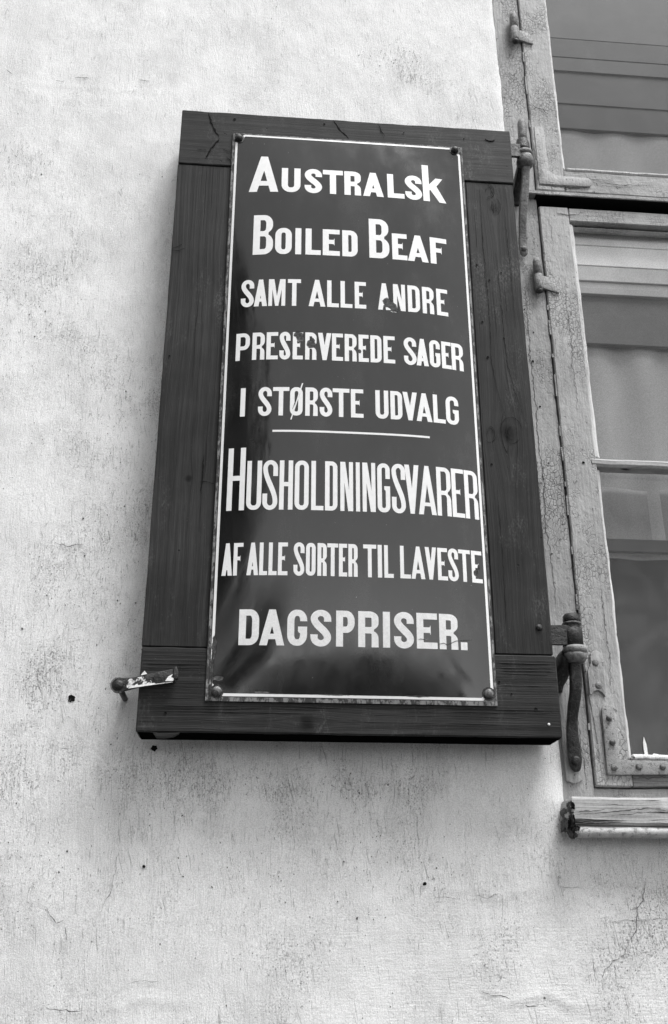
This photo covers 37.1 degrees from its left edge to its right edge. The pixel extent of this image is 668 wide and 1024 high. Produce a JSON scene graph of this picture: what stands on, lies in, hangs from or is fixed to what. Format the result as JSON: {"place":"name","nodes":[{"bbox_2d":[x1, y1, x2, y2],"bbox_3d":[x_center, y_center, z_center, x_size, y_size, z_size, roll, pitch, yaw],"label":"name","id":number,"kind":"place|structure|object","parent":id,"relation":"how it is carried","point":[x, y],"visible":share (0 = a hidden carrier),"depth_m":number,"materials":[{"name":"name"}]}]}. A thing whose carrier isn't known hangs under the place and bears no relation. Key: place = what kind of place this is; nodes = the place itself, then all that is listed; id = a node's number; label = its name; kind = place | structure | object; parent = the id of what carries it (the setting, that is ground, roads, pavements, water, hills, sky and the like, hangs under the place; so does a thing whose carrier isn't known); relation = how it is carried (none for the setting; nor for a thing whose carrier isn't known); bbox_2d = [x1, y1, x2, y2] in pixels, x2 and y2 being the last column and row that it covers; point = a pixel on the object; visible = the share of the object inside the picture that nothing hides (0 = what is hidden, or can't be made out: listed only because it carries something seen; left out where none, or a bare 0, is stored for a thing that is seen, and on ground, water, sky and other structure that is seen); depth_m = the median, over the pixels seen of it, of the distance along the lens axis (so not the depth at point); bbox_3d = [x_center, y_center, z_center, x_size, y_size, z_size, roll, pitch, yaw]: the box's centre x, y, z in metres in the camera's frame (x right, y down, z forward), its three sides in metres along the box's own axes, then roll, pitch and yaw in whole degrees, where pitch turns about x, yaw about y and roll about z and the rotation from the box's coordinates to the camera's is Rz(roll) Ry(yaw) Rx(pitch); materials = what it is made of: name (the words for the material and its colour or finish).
{"place":"outdoors","nodes":[
{"label":"outdoors","id":0,"kind":"place"},
{"bbox_2d":[0,0,667,1023],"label":"house front","id":1,"kind":"structure","parent":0,"point":[228,882],"depth_m":1.76,"materials":[{"name":"paint"}]},
{"bbox_2d":[110,666,178,701],"bbox_3d":[-0.312,0.291,1.665,0.109,0.045,0.112,2,-23,-5],"label":"shutter catch","id":2,"kind":"object","parent":1,"relation":"attached to","point":[120,685],"visible":1,"depth_m":1.62,"materials":[{"name":"metal"}]},
{"bbox_2d":[136,110,569,744],"bbox_3d":[0.046,-0.219,1.908,0.742,1.309,0.070,2,-23,-5],"label":"shutter","id":3,"kind":"object","parent":1,"relation":"attached to","point":[176,626],"visible":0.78,"depth_m":1.80,"materials":[{"name":"wood"}]},
{"bbox_2d":[205,133,497,705],"bbox_3d":[0.032,-0.239,1.864,0.486,1.193,0.030,2,-23,-5],"label":"enamel sign","id":4,"kind":"object","parent":3,"relation":"attached to","point":[350,563],"visible":1,"depth_m":1.81,"materials":[{"name":"metal"}]},
{"bbox_2d":[492,0,667,800],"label":"window frame","id":5,"kind":"structure","parent":1,"relation":"in","point":[562,598],"depth_m":2.03,"materials":[{"name":"paint"}]},
{"bbox_2d":[546,0,667,554],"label":"inner window","id":6,"kind":"structure","parent":1,"relation":"in","point":[610,57],"depth_m":2.39,"materials":[{"name":"glass"}]},
{"bbox_2d":[560,130,667,173],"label":"curtain","id":7,"kind":"object","parent":1,"relation":"hanging from","point":[616,152],"visible":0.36,"depth_m":2.36,"materials":[{"name":"fabric"}]},
{"bbox_2d":[587,346,667,560],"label":"curtain","id":8,"kind":"object","parent":1,"relation":"hanging from","point":[629,389],"visible":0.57,"depth_m":2.08,"materials":[{"name":"fabric"}]},
{"bbox_2d":[601,487,667,539],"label":"curtain","id":9,"kind":"object","parent":1,"relation":"hanging from","point":[626,513],"visible":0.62,"depth_m":1.99,"materials":[{"name":"fabric"}]},
{"bbox_2d":[609,558,667,754],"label":"curtain","id":10,"kind":"object","parent":1,"relation":"hanging from","point":[640,591],"visible":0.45,"depth_m":1.90,"materials":[{"name":"fabric"}]}
]}

